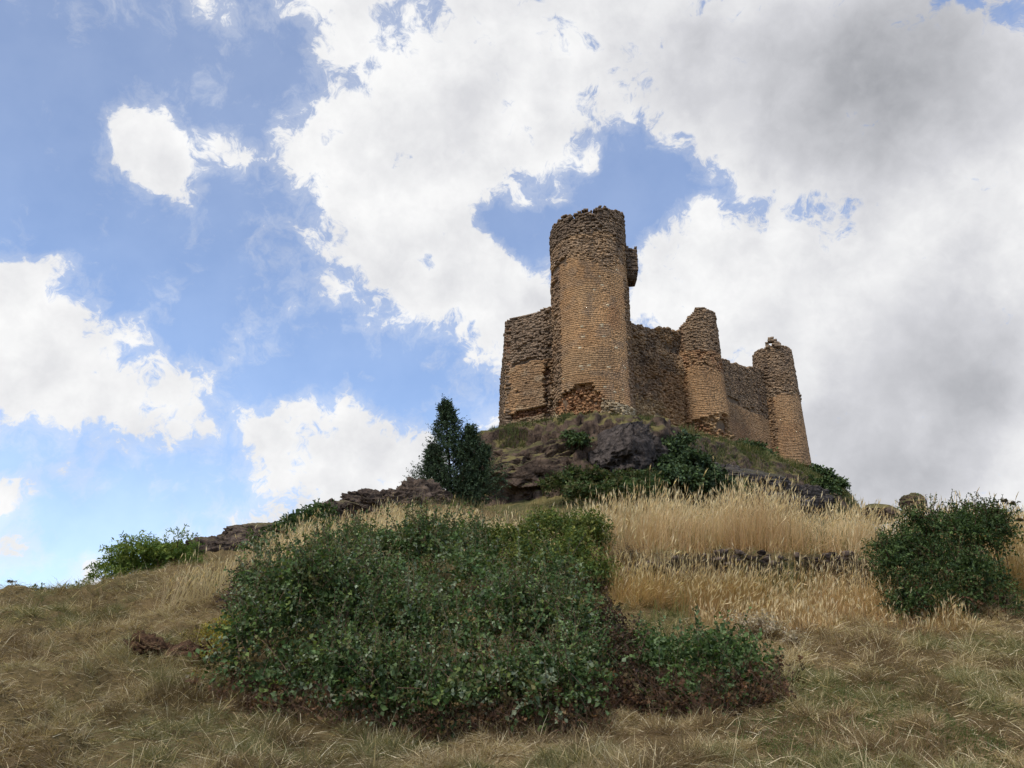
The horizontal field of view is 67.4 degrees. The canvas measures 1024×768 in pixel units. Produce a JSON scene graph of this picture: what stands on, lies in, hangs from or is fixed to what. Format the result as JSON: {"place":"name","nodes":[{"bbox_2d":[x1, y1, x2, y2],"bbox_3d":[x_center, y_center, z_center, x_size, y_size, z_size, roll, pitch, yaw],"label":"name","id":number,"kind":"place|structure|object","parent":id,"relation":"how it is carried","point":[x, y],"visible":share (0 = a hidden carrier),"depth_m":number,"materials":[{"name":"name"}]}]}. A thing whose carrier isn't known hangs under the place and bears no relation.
{"place":"outdoors","nodes":[
{"label":"outdoors","id":0,"kind":"place"},
{"bbox_2d":[153,494,593,611],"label":"tall grass","id":1,"kind":"structure","parent":0,"point":[206,574],"depth_m":14.68,"materials":[{"name":"plant"}]},
{"bbox_2d":[0,484,1023,767],"bbox_3d":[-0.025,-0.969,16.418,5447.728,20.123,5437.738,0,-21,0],"label":"ground","id":2,"kind":"structure","parent":0,"point":[102,676],"depth_m":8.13,"materials":[{"name":"brown plant"}]},
{"bbox_2d":[31,583,53,590],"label":"tiny shrub","id":3,"kind":"object","parent":2,"relation":"on","point":[35,585],"visible":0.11,"depth_m":21.40,"materials":[{"name":"green plant"}]},
{"bbox_2d":[74,524,207,586],"bbox_3d":[-9.520,4.584,20.081,3.192,1.822,2.598,-4,-21,11],"label":"bush","id":4,"kind":"object","parent":2,"relation":"on","point":[128,558],"visible":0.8,"depth_m":19.85,"materials":[{"name":"green plant"}]},
{"bbox_2d":[122,630,165,657],"bbox_3d":[-4.606,3.374,9.673,0.677,0.545,0.419,-14,-25,32],"label":"bank rock","id":5,"kind":"object","parent":2,"relation":"on","point":[148,641],"visible":0.49,"depth_m":9.58,"materials":[{"name":"brown stone"}]},
{"bbox_2d":[165,642,175,649],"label":"bank rock","id":6,"kind":"object","parent":2,"relation":"on","point":[168,645],"visible":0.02,"depth_m":9.70,"materials":[{"name":"brown stone"}]},
{"bbox_2d":[151,627,223,677],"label":"bank weeds","id":7,"kind":"object","parent":2,"relation":"on","point":[184,637],"visible":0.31,"depth_m":10.19,"materials":[{"name":"plant"}]},
{"bbox_2d":[163,640,212,665],"bbox_3d":[-4.049,3.395,9.495,0.638,0.444,0.324,0,-21,0],"label":"bank rock","id":8,"kind":"object","parent":2,"relation":"on","point":[184,648],"visible":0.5,"depth_m":9.49,"materials":[{"name":"brown stone"}]},
{"bbox_2d":[141,538,246,567],"bbox_3d":[-9.365,5.726,23.892,2.248,1.785,4.133,-17,-27,38],"label":"boulder","id":9,"kind":"object","parent":2,"relation":"on","point":[211,545],"visible":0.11,"depth_m":23.43,"materials":[{"name":"grey stone"}]},
{"bbox_2d":[193,609,243,663],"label":"yellow flowers","id":10,"kind":"object","parent":2,"relation":"on","point":[204,627],"visible":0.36,"depth_m":10.40,"materials":[{"name":"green plant"}]},
{"bbox_2d":[184,529,265,545],"bbox_3d":[-8.865,5.676,25.134,3.994,1.776,2.143,13,-25,-31],"label":"boulder","id":11,"kind":"object","parent":2,"relation":"on","point":[230,536],"visible":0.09,"depth_m":24.92,"materials":[{"name":"grey stone"}]},
{"bbox_2d":[217,522,275,536],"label":"boulder","id":12,"kind":"object","parent":2,"relation":"on","point":[227,529],"visible":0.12,"depth_m":26.49,"materials":[{"name":"grey stone"}]},
{"bbox_2d":[213,560,280,630],"bbox_3d":[-4.234,3.469,12.342,1.141,1.437,1.872,10,-23,-25],"label":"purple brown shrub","id":13,"kind":"object","parent":2,"relation":"on","point":[227,592],"visible":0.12,"depth_m":12.26,"materials":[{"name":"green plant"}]},
{"bbox_2d":[257,498,344,541],"bbox_3d":[-6.720,4.794,24.864,2.576,2.529,3.733,14,-25,-33],"label":"ridge bush","id":14,"kind":"object","parent":2,"relation":"on","point":[308,511],"visible":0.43,"depth_m":25.25,"materials":[{"name":"green plant"}]},
{"bbox_2d":[321,498,343,525],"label":"boulder","id":15,"kind":"object","parent":2,"relation":"on","point":[335,503],"visible":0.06,"depth_m":29.78,"materials":[{"name":"grey stone"}]},
{"bbox_2d":[322,500,382,517],"bbox_3d":[-6.115,5.511,30.728,4.383,1.787,2.292,12,-24,-28],"label":"boulder","id":16,"kind":"object","parent":2,"relation":"on","point":[351,505],"visible":0.14,"depth_m":29.95,"materials":[{"name":"grey stone"}]},
{"bbox_2d":[198,510,510,599],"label":"green undergrowth","id":17,"kind":"object","parent":2,"relation":"on","point":[217,585],"visible":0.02,"depth_m":16.40,"materials":[{"name":"plant"}]},
{"bbox_2d":[164,496,653,749],"bbox_3d":[-1.538,2.910,10.753,5.358,3.966,7.883,5,-22,-13],"label":"bramble thicket","id":18,"kind":"object","parent":2,"relation":"on","point":[349,575],"visible":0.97,"depth_m":8.68,"materials":[{"name":"green plant"}]},
{"bbox_2d":[388,476,452,504],"bbox_3d":[-4.230,5.244,33.794,3.187,2.383,2.515,0,-21,0],"label":"boulder","id":19,"kind":"object","parent":2,"relation":"on","point":[431,488],"visible":0.24,"depth_m":33.46,"materials":[{"name":"grey stone"}]},
{"bbox_2d":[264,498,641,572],"bbox_3d":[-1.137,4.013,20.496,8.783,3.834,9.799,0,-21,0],"label":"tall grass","id":20,"kind":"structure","parent":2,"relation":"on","point":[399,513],"depth_m":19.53,"materials":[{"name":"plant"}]},
{"bbox_2d":[402,393,513,508],"bbox_3d":[-2.656,3.372,37.240,5.475,6.055,4.003,0,-21,0],"label":"conifer tree","id":21,"kind":"object","parent":2,"relation":"on","point":[437,467],"visible":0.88,"depth_m":36.75,"materials":[{"name":"green plant"}]},
{"bbox_2d":[482,439,574,499],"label":"rock outcrop","id":22,"kind":"object","parent":2,"relation":"on","point":[530,465],"visible":0.41,"depth_m":51.76,"materials":[{"name":"grey stone"}]},
{"bbox_2d":[472,505,625,596],"bbox_3d":[0.556,3.031,13.737,2.952,1.991,2.339,-3,-21,9],"label":"green bush","id":23,"kind":"object","parent":2,"relation":"on","point":[575,528],"visible":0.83,"depth_m":13.84,"materials":[{"name":"green plant"}]},
{"bbox_2d":[378,491,866,540],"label":"hill grass","id":24,"kind":"structure","parent":2,"relation":"on","point":[493,510],"depth_m":33.06,"materials":[{"name":"plant"}]},
{"bbox_2d":[575,583,678,715],"bbox_3d":[1.135,3.125,9.027,1.241,1.672,2.338,3,-21,-8],"label":"withered bramble","id":25,"kind":"object","parent":2,"relation":"on","point":[636,674],"visible":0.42,"depth_m":8.57,"materials":[{"name":"brown plant"}]},
{"bbox_2d":[588,420,669,474],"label":"rock outcrop","id":26,"kind":"object","parent":2,"relation":"on","point":[636,445],"visible":0.53,"depth_m":51.16,"materials":[{"name":"grey stone"}]},
{"bbox_2d":[611,542,794,591],"bbox_3d":[3.283,3.280,13.422,3.220,1.144,1.018,0,-21,0],"label":"dead scrub","id":27,"kind":"object","parent":2,"relation":"on","point":[699,560],"visible":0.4,"depth_m":13.48,"materials":[{"name":"plant"}]},
{"bbox_2d":[607,604,807,722],"bbox_3d":[2.053,3.159,8.532,2.205,1.402,2.332,0,-21,0],"label":"bramble","id":28,"kind":"object","parent":2,"relation":"on","point":[719,685],"visible":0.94,"depth_m":8.04,"materials":[{"name":"green plant"}]},
{"bbox_2d":[691,489,732,503],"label":"boulder","id":29,"kind":"object","parent":2,"relation":"on","point":[692,494],"visible":0.06,"depth_m":51.40,"materials":[{"name":"grey stone"}]},
{"bbox_2d":[715,462,742,469],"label":"boulder","id":30,"kind":"object","parent":2,"relation":"on","point":[737,467],"visible":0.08,"depth_m":56.41,"materials":[{"name":"grey stone"}]},
{"bbox_2d":[720,608,791,639],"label":"withered white flowers","id":31,"kind":"object","parent":2,"relation":"on","point":[762,623],"visible":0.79,"depth_m":10.48,"materials":[{"name":"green plant"}]},
{"bbox_2d":[544,455,1023,578],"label":"tall grass","id":32,"kind":"structure","parent":2,"relation":"on","point":[758,534],"depth_m":14.61,"materials":[{"name":"plant"}]},
{"bbox_2d":[778,627,805,648],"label":"withered white flowers","id":33,"kind":"object","parent":2,"relation":"on","point":[794,639],"visible":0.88,"depth_m":9.95,"materials":[{"name":"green plant"}]},
{"bbox_2d":[602,545,993,596],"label":"dry stone wall","id":34,"kind":"structure","parent":2,"relation":"on","point":[766,557],"depth_m":13.58,"materials":[{"name":"grey stone"}]},
{"bbox_2d":[592,518,1023,635],"bbox_3d":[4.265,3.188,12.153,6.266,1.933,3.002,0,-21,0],"label":"tall grass","id":35,"kind":"structure","parent":2,"relation":"on","point":[738,598],"depth_m":11.81,"materials":[{"name":"plant"}]},
{"bbox_2d":[793,552,884,592],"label":"dead scrub","id":36,"kind":"object","parent":2,"relation":"on","point":[806,561],"visible":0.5,"depth_m":13.29,"materials":[{"name":"plant"}]},
{"bbox_2d":[677,596,1023,661],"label":"dry grass","id":37,"kind":"structure","parent":2,"relation":"on","point":[893,629],"depth_m":10.41,"materials":[{"name":"plant"}]},
{"bbox_2d":[716,661,1023,767],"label":"dry grass","id":38,"kind":"structure","parent":2,"relation":"on","point":[868,715],"depth_m":6.88,"materials":[{"name":"plant"}]},
{"bbox_2d":[856,503,903,523],"bbox_3d":[16.407,5.796,34.209,2.093,0.913,1.394,0,-21,0],"label":"boulder","id":39,"kind":"object","parent":2,"relation":"on","point":[888,509],"visible":0.42,"depth_m":33.74,"materials":[{"name":"grey stone"}]},
{"bbox_2d":[898,492,926,511],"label":"boulder","id":40,"kind":"object","parent":2,"relation":"on","point":[907,499],"visible":0.48,"depth_m":34.11,"materials":[{"name":"grey stone"}]},
{"bbox_2d":[858,489,1023,625],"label":"round shrub","id":41,"kind":"object","parent":2,"relation":"on","point":[963,522],"visible":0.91,"depth_m":12.05,"materials":[{"name":"green plant"}]},
{"bbox_2d":[934,487,1023,599],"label":"tall grass","id":42,"kind":"structure","parent":2,"relation":"on","point":[1016,567],"depth_m":13.11,"materials":[{"name":"plant"}]},
{"bbox_2d":[995,498,1023,593],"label":"wild fennel","id":43,"kind":"object","parent":2,"relation":"on","point":[1011,502],"visible":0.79,"depth_m":12.71,"materials":[{"name":"green plant"}]},
{"bbox_2d":[0,0,1023,588],"label":"sky","id":44,"kind":"structure","parent":0,"point":[250,250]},
{"bbox_2d":[462,410,870,534],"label":"rocky hill","id":45,"kind":"structure","parent":0,"point":[594,423],"depth_m":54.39,"materials":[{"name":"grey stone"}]},
{"bbox_2d":[339,488,423,509],"bbox_3d":[-5.421,5.199,32.126,3.870,1.630,2.827,0,-21,0],"label":"boulder","id":46,"kind":"object","parent":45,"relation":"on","point":[366,496],"visible":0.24,"depth_m":31.53,"materials":[{"name":"grey stone"}]},
{"bbox_2d":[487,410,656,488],"bbox_3d":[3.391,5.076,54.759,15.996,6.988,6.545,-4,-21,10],"label":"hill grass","id":47,"kind":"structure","parent":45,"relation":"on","point":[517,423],"depth_m":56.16,"materials":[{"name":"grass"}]},
{"bbox_2d":[559,427,593,453],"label":"outcrop shrub","id":48,"kind":"object","parent":45,"relation":"on","point":[582,437],"visible":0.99,"depth_m":52.44,"materials":[{"name":"green plant"}]},
{"bbox_2d":[535,462,673,507],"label":"outcrop shrub","id":49,"kind":"object","parent":45,"relation":"on","point":[608,481],"visible":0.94,"depth_m":46.76,"materials":[{"name":"green plant"}]},
{"bbox_2d":[498,205,811,468],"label":"ruined castle","id":50,"kind":"structure","parent":45,"relation":"on","point":[582,343],"depth_m":61.40,"materials":[{"name":"stone"}]},
{"bbox_2d":[641,429,760,507],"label":"cliff bush","id":51,"kind":"object","parent":45,"relation":"on","point":[690,467],"visible":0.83,"depth_m":50.69,"materials":[{"name":"leaf"},{"name":"bark"}]},
{"bbox_2d":[684,467,816,514],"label":"rock outcrop","id":52,"kind":"object","parent":45,"relation":"on","point":[772,476],"visible":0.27,"depth_m":55.42,"materials":[{"name":"grey stone"}]},
{"bbox_2d":[735,438,778,455],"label":"wall foot shrub","id":53,"kind":"object","parent":45,"relation":"on","point":[754,442],"visible":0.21,"depth_m":63.84,"materials":[{"name":"green plant"}]},
{"bbox_2d":[801,484,834,512],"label":"boulder","id":54,"kind":"object","parent":45,"relation":"on","point":[816,490],"visible":0.5,"depth_m":58.29,"materials":[{"name":"grey stone"}]},
{"bbox_2d":[804,463,851,496],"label":"slope shrub","id":55,"kind":"object","parent":45,"relation":"on","point":[831,481],"visible":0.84,"depth_m":65.61,"materials":[{"name":"green plant"}]},
{"bbox_2d":[561,517,1023,624],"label":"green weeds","id":56,"kind":"object","parent":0,"point":[790,592],"visible":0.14,"depth_m":12.78,"materials":[{"name":"plant"}]}
]}

